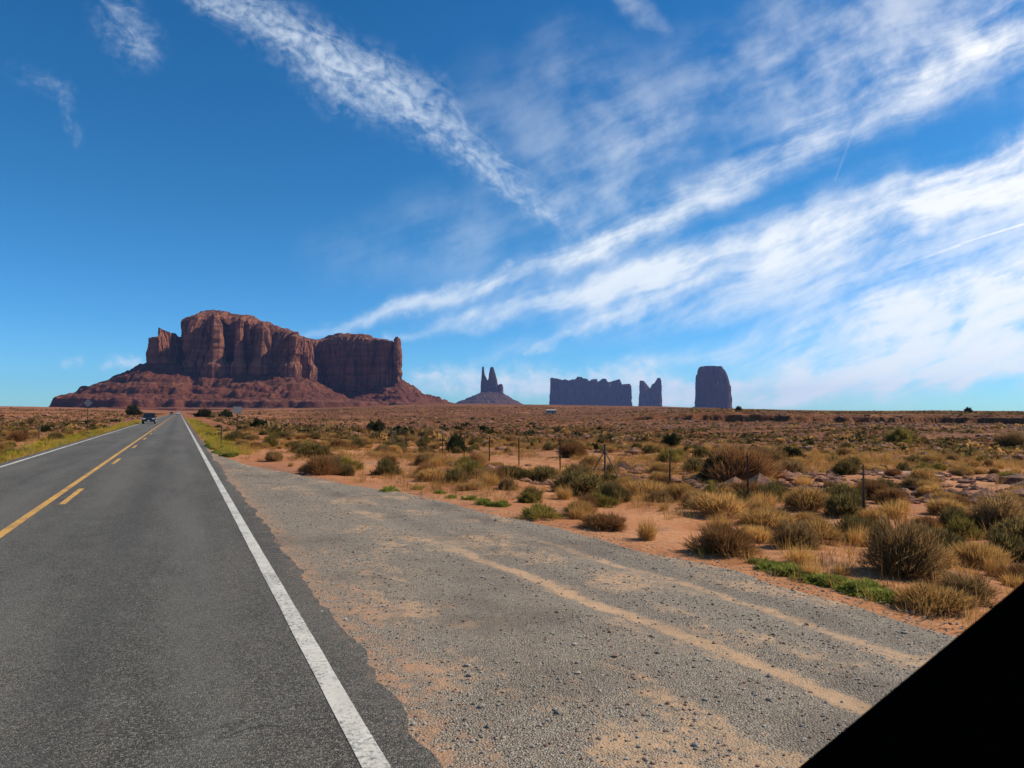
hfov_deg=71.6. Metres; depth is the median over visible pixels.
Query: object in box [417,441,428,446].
sagebrush
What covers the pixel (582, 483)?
sagebrush
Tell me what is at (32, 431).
grassy shrub
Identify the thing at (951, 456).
woody shrub
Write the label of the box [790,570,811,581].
green weed
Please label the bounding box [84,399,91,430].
diamond sign
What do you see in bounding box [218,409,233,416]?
juniper bush
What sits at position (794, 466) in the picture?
woody shrub
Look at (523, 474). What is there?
sagebrush
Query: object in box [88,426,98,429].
sagebrush
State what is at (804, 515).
grassy shrub
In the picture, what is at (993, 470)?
dry shrub
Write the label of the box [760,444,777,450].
grassy shrub
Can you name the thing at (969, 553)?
grassy shrub
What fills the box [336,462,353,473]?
woody shrub
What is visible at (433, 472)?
grassy shrub
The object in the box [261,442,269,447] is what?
grassy shrub
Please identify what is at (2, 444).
grassy shrub
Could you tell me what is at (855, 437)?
desert scrub
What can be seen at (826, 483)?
woody shrub
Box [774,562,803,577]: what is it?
green weed
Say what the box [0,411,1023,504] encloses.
rubble
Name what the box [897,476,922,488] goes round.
woody shrub
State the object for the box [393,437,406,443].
sagebrush
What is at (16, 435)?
dry shrub
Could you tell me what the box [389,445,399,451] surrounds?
grassy shrub
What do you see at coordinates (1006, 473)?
rabbitbrush
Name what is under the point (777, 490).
sagebrush
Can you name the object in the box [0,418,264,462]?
verge grass
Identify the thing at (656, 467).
grassy shrub
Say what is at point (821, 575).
green weed
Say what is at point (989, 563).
bunchgrass
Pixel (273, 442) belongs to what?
rabbitbrush
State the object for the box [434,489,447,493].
green weed
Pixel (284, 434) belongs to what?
sagebrush
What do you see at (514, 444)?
grassy shrub
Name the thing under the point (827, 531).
grassy shrub
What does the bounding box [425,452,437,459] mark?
grassy shrub
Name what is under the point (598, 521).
dry shrub
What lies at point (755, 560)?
green weed
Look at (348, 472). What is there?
sagebrush
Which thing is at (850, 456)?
grassy shrub
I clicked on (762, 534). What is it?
grassy shrub
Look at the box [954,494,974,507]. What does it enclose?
dry shrub
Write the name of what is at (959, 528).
rabbitbrush
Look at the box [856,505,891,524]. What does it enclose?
grassy shrub
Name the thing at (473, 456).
dry shrub
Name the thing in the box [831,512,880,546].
sagebrush
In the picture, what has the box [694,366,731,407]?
butte
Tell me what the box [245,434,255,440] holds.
woody shrub
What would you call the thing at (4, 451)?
rabbitbrush
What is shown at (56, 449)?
road edge line
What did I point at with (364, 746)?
road edge line
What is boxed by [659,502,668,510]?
bunchgrass
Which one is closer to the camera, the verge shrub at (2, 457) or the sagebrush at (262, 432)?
the verge shrub at (2, 457)
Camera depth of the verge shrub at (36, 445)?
36.58 m
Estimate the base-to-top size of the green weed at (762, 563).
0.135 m
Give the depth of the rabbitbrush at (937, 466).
30.59 m
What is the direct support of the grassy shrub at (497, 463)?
on the ground at (672, 532)
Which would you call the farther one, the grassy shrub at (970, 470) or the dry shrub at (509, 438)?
the dry shrub at (509, 438)
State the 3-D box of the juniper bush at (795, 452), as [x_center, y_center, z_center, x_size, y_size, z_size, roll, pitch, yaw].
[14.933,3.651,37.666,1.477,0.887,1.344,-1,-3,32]
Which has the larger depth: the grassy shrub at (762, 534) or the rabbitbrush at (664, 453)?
the rabbitbrush at (664, 453)
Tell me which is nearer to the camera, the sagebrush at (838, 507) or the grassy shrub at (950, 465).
the sagebrush at (838, 507)
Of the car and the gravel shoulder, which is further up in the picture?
the car
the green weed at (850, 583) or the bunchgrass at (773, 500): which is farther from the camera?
the bunchgrass at (773, 500)
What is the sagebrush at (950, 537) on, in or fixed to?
on the ground at (672, 532)
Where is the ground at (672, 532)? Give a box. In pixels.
[0,404,1023,636]
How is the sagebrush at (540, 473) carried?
on the ground at (672, 532)
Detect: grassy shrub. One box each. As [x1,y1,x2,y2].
[0,430,10,434]
[0,442,7,449]
[26,429,41,434]
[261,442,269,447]
[357,436,372,442]
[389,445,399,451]
[407,436,418,440]
[413,467,446,481]
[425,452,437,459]
[459,482,481,490]
[467,452,490,462]
[487,462,502,465]
[508,441,517,446]
[536,435,544,440]
[559,498,598,516]
[578,454,601,466]
[601,445,617,451]
[614,475,637,484]
[621,478,670,495]
[648,471,668,481]
[649,462,676,472]
[655,444,665,452]
[663,480,696,500]
[681,489,711,500]
[683,487,756,521]
[716,486,736,495]
[733,505,805,527]
[735,523,774,543]
[742,497,775,514]
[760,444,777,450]
[774,437,786,441]
[778,483,832,512]
[789,456,811,465]
[790,459,807,465]
[790,514,852,545]
[794,510,825,522]
[842,453,863,461]
[844,447,858,454]
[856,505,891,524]
[859,463,871,469]
[871,466,886,470]
[882,579,984,618]
[904,465,944,483]
[913,484,942,496]
[916,479,942,489]
[919,453,947,463]
[924,496,967,514]
[929,490,959,499]
[936,545,965,570]
[944,463,963,467]
[947,540,1016,569]
[951,464,976,475]
[967,459,979,466]
[971,467,988,474]
[995,489,1019,499]
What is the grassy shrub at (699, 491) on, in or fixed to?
on the ground at (672, 532)
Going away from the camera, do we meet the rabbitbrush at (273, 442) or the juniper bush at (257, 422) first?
the rabbitbrush at (273, 442)
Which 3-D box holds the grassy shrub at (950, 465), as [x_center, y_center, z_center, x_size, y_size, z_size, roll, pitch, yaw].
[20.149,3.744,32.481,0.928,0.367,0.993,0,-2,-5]
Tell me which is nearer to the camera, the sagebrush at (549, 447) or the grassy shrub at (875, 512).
the grassy shrub at (875, 512)
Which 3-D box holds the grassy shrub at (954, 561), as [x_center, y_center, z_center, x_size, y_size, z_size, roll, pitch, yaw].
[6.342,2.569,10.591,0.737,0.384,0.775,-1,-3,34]
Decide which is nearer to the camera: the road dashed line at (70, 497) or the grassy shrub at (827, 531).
the grassy shrub at (827, 531)
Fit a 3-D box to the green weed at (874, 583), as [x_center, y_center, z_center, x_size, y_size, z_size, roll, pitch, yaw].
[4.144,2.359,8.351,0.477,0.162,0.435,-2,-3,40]
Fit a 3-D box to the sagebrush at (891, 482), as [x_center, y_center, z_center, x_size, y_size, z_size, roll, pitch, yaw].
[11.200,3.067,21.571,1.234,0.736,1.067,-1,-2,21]
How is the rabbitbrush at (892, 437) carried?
on the ground at (672, 532)
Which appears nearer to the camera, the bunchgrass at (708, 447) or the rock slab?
the rock slab
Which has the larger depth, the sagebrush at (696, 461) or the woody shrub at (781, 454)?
the woody shrub at (781, 454)
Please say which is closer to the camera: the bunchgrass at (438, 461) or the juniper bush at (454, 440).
the bunchgrass at (438, 461)
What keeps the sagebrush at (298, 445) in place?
on the ground at (672, 532)
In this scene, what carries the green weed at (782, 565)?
on the ground at (672, 532)
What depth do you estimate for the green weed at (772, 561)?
9.46 m
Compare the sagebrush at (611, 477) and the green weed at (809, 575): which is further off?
the sagebrush at (611, 477)
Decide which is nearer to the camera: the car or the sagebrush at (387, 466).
the sagebrush at (387, 466)
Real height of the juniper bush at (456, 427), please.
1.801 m
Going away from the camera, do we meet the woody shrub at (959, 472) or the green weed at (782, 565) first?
the green weed at (782, 565)
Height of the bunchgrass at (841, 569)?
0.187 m
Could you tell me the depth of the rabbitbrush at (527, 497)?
16.54 m
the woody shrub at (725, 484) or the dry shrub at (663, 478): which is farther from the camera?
the dry shrub at (663, 478)
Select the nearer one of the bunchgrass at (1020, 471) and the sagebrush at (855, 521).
the sagebrush at (855, 521)
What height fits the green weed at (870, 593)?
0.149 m
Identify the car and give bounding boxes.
[141,413,156,423]
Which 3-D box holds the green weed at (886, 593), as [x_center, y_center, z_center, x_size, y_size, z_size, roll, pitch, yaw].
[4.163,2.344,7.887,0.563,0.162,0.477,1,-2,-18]
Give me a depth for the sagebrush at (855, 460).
31.73 m
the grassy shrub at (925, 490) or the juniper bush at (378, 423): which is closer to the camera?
the grassy shrub at (925, 490)
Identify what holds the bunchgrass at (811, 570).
on the ground at (672, 532)
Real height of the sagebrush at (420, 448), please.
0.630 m
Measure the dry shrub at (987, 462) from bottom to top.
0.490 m
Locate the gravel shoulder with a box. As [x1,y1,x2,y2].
[207,449,955,767]
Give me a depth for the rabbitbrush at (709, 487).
20.70 m
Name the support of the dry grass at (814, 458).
on the ground at (672, 532)
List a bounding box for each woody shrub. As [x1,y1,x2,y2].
[235,440,247,446]
[241,424,251,429]
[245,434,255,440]
[264,449,283,461]
[325,454,343,465]
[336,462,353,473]
[340,435,349,439]
[376,444,389,451]
[412,453,432,465]
[427,443,439,448]
[471,468,486,477]
[496,477,518,490]
[560,459,593,477]
[601,463,620,472]
[616,444,630,450]
[646,489,673,503]
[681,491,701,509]
[717,482,734,489]
[756,446,788,460]
[766,515,824,549]
[779,458,807,472]
[822,481,836,487]
[855,509,957,583]
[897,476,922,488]
[931,570,1002,608]
[942,449,955,454]
[946,451,962,462]
[948,468,969,476]
[962,487,1023,530]
[992,430,1023,447]
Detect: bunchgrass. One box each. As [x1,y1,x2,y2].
[337,448,347,457]
[425,456,443,466]
[478,466,501,485]
[552,484,576,499]
[565,504,587,518]
[634,516,660,540]
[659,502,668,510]
[703,443,713,450]
[704,512,737,529]
[749,486,779,507]
[776,543,818,564]
[791,473,814,485]
[798,558,825,573]
[832,564,854,575]
[844,521,871,546]
[873,496,914,518]
[882,449,892,457]
[895,496,913,511]
[978,550,1012,576]
[992,459,1005,468]
[995,571,1023,587]
[1004,481,1023,489]
[1010,465,1023,473]
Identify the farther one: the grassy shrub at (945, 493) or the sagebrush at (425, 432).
the sagebrush at (425, 432)
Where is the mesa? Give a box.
[49,310,453,410]
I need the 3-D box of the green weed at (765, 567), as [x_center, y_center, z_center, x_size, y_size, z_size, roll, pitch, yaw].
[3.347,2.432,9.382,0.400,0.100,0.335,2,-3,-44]
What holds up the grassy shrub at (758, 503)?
on the ground at (672, 532)
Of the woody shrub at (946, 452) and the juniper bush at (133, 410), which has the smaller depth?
the woody shrub at (946, 452)
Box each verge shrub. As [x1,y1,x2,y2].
[0,453,5,462]
[3,450,22,456]
[26,444,42,449]
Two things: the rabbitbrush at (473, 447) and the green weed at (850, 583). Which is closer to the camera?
the green weed at (850, 583)
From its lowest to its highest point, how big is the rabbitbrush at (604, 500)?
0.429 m
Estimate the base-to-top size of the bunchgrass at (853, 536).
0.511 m
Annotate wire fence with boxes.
[288,420,1023,533]
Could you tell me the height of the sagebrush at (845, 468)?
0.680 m
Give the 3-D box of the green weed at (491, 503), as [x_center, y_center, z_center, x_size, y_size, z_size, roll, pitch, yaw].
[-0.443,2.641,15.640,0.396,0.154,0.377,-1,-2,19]
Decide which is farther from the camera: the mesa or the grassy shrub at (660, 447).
the mesa
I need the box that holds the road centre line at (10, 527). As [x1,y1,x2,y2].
[0,415,173,537]
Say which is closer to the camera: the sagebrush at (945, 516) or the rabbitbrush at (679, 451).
the sagebrush at (945, 516)
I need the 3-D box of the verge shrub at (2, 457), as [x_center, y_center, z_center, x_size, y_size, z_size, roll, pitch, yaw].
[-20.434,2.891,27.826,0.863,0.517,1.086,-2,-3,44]
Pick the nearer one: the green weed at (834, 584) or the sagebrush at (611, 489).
the green weed at (834, 584)
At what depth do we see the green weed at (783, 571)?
9.04 m
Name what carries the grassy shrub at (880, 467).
on the ground at (672, 532)
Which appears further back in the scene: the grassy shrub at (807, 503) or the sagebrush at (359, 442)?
the sagebrush at (359, 442)
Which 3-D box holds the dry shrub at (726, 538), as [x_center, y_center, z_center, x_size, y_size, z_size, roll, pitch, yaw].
[3.178,2.261,10.476,1.216,0.590,1.326,2,-3,-37]
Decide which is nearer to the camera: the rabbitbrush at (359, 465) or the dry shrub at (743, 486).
the dry shrub at (743, 486)
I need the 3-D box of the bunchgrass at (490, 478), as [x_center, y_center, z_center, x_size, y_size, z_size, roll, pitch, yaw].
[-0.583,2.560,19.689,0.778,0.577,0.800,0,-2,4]
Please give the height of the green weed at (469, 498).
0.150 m
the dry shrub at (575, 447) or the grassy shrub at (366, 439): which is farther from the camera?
the grassy shrub at (366, 439)
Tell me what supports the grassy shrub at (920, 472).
on the ground at (672, 532)
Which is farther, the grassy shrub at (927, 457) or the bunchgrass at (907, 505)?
the grassy shrub at (927, 457)
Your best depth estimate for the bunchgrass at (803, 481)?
22.52 m
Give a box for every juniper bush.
[40,424,53,432]
[125,404,142,414]
[193,408,214,416]
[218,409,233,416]
[247,416,267,427]
[367,417,384,431]
[445,433,467,451]
[454,423,464,430]
[590,442,599,449]
[660,430,681,446]
[696,452,731,480]
[782,446,804,458]
[964,407,972,412]
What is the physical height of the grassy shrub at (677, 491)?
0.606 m
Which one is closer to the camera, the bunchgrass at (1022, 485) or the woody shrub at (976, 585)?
the woody shrub at (976, 585)
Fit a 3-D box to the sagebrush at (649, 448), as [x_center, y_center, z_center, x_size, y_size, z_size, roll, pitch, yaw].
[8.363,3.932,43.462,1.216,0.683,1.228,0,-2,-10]
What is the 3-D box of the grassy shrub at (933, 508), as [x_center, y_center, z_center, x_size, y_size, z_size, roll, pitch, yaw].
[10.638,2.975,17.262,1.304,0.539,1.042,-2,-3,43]
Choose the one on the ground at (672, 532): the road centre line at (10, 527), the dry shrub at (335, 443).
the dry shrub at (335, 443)
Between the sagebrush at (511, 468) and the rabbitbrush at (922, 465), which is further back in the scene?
the rabbitbrush at (922, 465)
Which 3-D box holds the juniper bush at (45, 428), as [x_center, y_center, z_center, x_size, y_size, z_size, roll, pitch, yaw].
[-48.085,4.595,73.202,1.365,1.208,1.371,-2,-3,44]
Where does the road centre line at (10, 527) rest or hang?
on the road
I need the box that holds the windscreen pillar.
[799,582,1023,767]
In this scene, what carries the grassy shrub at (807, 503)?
on the ground at (672, 532)
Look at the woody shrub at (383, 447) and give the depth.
39.95 m
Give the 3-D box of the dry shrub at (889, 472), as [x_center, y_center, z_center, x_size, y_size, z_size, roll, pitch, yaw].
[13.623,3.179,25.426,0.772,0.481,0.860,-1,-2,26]
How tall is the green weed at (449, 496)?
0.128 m
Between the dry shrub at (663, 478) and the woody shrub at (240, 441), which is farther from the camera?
the woody shrub at (240, 441)
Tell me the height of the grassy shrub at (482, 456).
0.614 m
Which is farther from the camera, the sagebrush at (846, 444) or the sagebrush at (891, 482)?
the sagebrush at (846, 444)
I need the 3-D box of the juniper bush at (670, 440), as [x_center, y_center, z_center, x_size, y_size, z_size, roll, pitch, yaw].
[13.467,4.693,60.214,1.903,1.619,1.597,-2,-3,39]
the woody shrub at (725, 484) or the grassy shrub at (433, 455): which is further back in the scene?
the grassy shrub at (433, 455)
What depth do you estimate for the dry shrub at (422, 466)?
23.59 m
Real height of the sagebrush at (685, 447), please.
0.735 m
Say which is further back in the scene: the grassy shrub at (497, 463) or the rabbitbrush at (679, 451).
the rabbitbrush at (679, 451)
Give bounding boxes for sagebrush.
[46,431,65,440]
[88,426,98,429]
[224,433,236,441]
[230,429,242,438]
[259,430,267,434]
[280,430,291,437]
[285,441,301,447]
[289,442,302,452]
[293,442,335,457]
[310,432,320,439]
[332,464,354,475]
[352,437,364,447]
[369,455,402,475]
[370,433,384,439]
[383,441,395,445]
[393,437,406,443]
[395,442,406,447]
[417,429,430,436]
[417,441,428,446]
[417,445,434,452]
[438,466,469,482]
[451,446,463,453]
[468,437,482,444]
[494,464,526,477]
[515,468,533,479]
[517,486,542,499]
[527,464,559,481]
[542,443,555,449]
[546,465,613,496]
[595,480,631,502]
[597,437,607,443]
[600,472,616,482]
[631,442,641,448]
[641,443,657,452]
[680,454,705,472]
[683,444,692,450]
[691,446,711,457]
[706,479,718,483]
[735,487,760,503]
[755,479,792,494]
[757,479,786,501]
[821,482,870,508]
[821,493,868,517]
[828,460,859,474]
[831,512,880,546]
[839,442,852,447]
[846,456,863,466]
[876,475,901,490]
[896,460,915,470]
[902,525,969,549]
[903,454,920,461]
[932,504,972,527]
[977,527,1023,562]
[982,513,1023,542]
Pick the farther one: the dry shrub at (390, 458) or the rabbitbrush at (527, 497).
the dry shrub at (390, 458)
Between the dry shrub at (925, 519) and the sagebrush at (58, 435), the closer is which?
the dry shrub at (925, 519)
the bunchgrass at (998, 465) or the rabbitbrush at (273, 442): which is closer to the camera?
the bunchgrass at (998, 465)
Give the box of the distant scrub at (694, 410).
[0,406,1023,429]
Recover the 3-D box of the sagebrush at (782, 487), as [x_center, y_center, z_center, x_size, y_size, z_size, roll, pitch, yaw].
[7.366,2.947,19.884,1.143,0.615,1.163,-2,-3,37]
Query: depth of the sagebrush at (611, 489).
17.49 m
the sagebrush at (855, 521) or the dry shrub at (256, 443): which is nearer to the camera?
the sagebrush at (855, 521)
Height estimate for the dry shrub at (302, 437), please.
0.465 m
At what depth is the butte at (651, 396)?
8004.21 m
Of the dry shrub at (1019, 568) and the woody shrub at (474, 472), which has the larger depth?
the woody shrub at (474, 472)
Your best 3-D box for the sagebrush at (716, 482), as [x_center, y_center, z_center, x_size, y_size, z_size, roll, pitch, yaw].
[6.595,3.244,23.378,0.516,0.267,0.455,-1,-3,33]
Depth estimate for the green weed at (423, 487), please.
18.91 m
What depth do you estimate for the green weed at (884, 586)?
8.26 m
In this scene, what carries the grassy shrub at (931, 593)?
on the ground at (672, 532)
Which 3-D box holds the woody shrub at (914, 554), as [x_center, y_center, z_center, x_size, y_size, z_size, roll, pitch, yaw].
[5.120,2.081,9.261,1.215,0.979,1.231,0,-2,-6]
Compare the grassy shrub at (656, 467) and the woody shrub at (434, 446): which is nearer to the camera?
the grassy shrub at (656, 467)
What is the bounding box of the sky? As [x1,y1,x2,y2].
[0,0,1023,410]
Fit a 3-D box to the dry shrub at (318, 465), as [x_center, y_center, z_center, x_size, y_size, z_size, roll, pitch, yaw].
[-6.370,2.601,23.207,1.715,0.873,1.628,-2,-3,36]
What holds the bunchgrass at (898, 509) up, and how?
on the ground at (672, 532)
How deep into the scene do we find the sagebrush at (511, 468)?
23.70 m
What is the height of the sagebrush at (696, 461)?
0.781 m
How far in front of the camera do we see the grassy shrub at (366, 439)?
50.75 m
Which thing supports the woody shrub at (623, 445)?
on the ground at (672, 532)
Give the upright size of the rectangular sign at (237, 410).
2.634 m
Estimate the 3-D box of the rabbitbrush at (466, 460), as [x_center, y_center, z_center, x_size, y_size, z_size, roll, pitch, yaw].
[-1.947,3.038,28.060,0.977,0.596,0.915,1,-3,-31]
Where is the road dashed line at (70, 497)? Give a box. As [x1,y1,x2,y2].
[60,488,83,503]
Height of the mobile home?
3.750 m
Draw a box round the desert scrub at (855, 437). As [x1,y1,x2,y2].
[0,415,1023,460]
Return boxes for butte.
[454,367,521,403]
[549,377,632,405]
[638,378,661,405]
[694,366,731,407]
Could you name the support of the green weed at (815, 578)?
on the ground at (672, 532)
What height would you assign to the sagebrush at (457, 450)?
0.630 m
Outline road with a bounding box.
[0,414,443,767]
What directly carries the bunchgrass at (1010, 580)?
on the ground at (672, 532)
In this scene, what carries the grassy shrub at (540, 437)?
on the ground at (672, 532)
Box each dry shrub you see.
[5,429,30,441]
[249,441,263,448]
[293,453,345,474]
[295,435,306,439]
[327,438,346,448]
[354,428,364,433]
[381,454,399,464]
[411,461,434,477]
[468,451,485,463]
[487,465,506,480]
[506,435,514,441]
[556,439,588,456]
[575,493,600,510]
[575,510,629,532]
[655,474,674,485]
[656,442,669,448]
[678,517,764,556]
[699,438,790,482]
[728,476,760,494]
[835,447,848,455]
[852,476,891,498]
[870,485,915,504]
[883,467,902,475]
[915,514,942,528]
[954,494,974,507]
[982,459,994,467]
[987,467,1001,473]
[987,559,1023,580]
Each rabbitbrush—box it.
[0,447,18,453]
[260,431,278,446]
[340,455,365,471]
[451,456,471,466]
[455,458,488,473]
[463,445,478,451]
[515,502,565,520]
[516,491,545,503]
[588,492,621,507]
[655,445,682,462]
[676,448,687,455]
[701,480,718,493]
[827,482,866,499]
[885,425,926,442]
[900,438,913,443]
[915,462,936,470]
[930,463,946,470]
[941,512,988,540]
[975,454,987,461]
[997,470,1016,476]
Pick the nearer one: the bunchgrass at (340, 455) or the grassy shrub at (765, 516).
the grassy shrub at (765, 516)
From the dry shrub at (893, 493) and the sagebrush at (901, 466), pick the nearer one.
the dry shrub at (893, 493)
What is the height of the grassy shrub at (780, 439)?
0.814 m
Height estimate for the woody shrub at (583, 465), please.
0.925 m
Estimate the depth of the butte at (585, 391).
8011.41 m
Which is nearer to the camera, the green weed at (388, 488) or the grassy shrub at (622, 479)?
the green weed at (388, 488)
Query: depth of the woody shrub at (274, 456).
28.78 m
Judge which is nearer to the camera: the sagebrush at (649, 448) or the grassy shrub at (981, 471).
the grassy shrub at (981, 471)
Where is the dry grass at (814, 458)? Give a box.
[1,425,1023,628]
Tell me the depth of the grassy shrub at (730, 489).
20.25 m
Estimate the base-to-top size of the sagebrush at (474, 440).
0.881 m
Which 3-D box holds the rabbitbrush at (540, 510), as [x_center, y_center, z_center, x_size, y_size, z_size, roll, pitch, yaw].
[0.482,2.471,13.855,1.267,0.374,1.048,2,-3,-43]
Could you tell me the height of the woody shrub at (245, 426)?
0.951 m
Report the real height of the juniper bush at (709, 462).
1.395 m
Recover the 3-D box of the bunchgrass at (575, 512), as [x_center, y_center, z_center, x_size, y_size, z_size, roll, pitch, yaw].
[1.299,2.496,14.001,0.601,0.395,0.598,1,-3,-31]
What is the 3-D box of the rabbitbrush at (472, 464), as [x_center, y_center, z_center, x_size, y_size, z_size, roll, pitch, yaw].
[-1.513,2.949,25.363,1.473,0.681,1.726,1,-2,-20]
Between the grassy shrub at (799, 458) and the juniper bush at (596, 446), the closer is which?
the grassy shrub at (799, 458)
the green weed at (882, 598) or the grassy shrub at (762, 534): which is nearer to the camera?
the green weed at (882, 598)
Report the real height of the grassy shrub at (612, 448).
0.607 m
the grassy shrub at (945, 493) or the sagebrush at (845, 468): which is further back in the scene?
the sagebrush at (845, 468)
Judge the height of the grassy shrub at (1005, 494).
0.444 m
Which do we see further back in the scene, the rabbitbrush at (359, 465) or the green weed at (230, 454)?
the green weed at (230, 454)
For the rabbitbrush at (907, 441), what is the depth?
74.99 m
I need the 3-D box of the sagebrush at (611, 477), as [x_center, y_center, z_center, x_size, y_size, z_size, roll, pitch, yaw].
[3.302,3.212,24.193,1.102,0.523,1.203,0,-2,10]
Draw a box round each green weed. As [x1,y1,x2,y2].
[224,452,235,456]
[378,485,401,492]
[411,485,424,489]
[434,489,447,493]
[445,494,457,498]
[460,494,476,500]
[473,497,490,504]
[485,501,496,506]
[493,498,511,506]
[746,557,767,563]
[752,559,774,569]
[754,564,769,570]
[765,564,796,576]
[767,559,788,565]
[770,563,797,576]
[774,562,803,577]
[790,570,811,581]
[796,571,828,581]
[804,573,835,586]
[808,572,832,584]
[816,574,853,588]
[823,577,846,586]
[831,580,850,590]
[833,578,872,596]
[844,576,882,586]
[844,584,871,596]
[855,588,899,604]
[858,580,889,589]
[861,586,881,600]
[870,592,903,604]
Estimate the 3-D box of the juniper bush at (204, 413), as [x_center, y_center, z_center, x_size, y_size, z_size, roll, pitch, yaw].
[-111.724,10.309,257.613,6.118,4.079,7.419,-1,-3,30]
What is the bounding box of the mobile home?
[546,409,555,413]
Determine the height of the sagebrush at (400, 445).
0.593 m
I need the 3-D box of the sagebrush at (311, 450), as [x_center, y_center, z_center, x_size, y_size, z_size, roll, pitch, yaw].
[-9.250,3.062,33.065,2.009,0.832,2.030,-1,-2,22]
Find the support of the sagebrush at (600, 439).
on the ground at (672, 532)
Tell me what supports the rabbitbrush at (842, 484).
on the ground at (672, 532)
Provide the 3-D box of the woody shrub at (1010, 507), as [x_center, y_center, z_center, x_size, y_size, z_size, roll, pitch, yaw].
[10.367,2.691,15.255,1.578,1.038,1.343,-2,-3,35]
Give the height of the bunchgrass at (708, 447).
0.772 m
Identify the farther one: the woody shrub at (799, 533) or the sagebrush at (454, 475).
the sagebrush at (454, 475)
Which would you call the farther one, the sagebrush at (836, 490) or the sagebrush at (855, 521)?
the sagebrush at (836, 490)
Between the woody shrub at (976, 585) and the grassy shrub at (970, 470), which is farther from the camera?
the grassy shrub at (970, 470)
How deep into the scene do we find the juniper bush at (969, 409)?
478.97 m
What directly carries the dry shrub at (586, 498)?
on the ground at (672, 532)
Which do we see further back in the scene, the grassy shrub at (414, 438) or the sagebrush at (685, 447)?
the grassy shrub at (414, 438)
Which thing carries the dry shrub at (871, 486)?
on the ground at (672, 532)
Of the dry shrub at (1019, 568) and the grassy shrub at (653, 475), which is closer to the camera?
the dry shrub at (1019, 568)
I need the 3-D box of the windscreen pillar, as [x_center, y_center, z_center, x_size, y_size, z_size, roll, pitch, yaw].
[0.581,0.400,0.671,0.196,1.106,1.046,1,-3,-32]
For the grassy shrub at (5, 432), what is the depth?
63.26 m
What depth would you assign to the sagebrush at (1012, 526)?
13.89 m
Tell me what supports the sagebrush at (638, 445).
on the ground at (672, 532)
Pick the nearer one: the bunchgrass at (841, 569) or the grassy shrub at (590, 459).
the bunchgrass at (841, 569)
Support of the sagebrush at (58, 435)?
on the ground at (672, 532)
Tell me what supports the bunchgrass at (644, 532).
on the ground at (672, 532)
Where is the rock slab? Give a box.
[877,471,945,476]
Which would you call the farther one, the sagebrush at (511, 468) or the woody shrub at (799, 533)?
the sagebrush at (511, 468)
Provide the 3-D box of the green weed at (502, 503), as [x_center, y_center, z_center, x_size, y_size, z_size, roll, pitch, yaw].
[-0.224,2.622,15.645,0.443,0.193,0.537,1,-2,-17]
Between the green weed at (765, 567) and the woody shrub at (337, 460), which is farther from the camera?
the woody shrub at (337, 460)
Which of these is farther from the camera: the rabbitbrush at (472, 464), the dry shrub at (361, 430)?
the dry shrub at (361, 430)
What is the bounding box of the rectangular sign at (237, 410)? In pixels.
[233,407,241,437]
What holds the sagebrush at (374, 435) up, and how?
on the ground at (672, 532)
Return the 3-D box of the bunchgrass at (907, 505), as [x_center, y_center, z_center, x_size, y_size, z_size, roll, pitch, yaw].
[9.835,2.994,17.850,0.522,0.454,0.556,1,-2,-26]
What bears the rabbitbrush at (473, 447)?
on the ground at (672, 532)
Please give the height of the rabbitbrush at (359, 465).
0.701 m
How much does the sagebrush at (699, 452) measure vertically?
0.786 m
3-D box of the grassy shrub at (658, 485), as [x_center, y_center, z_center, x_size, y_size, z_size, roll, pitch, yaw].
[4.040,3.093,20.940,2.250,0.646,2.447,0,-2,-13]
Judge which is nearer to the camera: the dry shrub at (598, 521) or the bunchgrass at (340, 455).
the dry shrub at (598, 521)
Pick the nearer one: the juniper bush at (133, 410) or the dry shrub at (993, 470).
the dry shrub at (993, 470)
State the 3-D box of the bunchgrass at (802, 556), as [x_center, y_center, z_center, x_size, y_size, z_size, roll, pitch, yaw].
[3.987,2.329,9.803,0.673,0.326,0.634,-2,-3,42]
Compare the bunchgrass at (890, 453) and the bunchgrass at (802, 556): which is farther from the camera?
the bunchgrass at (890, 453)
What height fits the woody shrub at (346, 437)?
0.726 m
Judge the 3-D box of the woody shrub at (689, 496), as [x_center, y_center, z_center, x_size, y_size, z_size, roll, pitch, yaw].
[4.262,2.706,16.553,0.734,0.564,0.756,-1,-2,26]
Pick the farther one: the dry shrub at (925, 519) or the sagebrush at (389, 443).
the sagebrush at (389, 443)
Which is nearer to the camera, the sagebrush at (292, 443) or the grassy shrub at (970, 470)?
the grassy shrub at (970, 470)
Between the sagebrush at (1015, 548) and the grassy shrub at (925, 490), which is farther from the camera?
the grassy shrub at (925, 490)
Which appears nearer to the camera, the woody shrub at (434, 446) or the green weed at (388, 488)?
the green weed at (388, 488)
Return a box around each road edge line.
[0,414,169,467]
[181,415,390,767]
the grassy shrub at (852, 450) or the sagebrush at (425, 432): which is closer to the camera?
the grassy shrub at (852, 450)

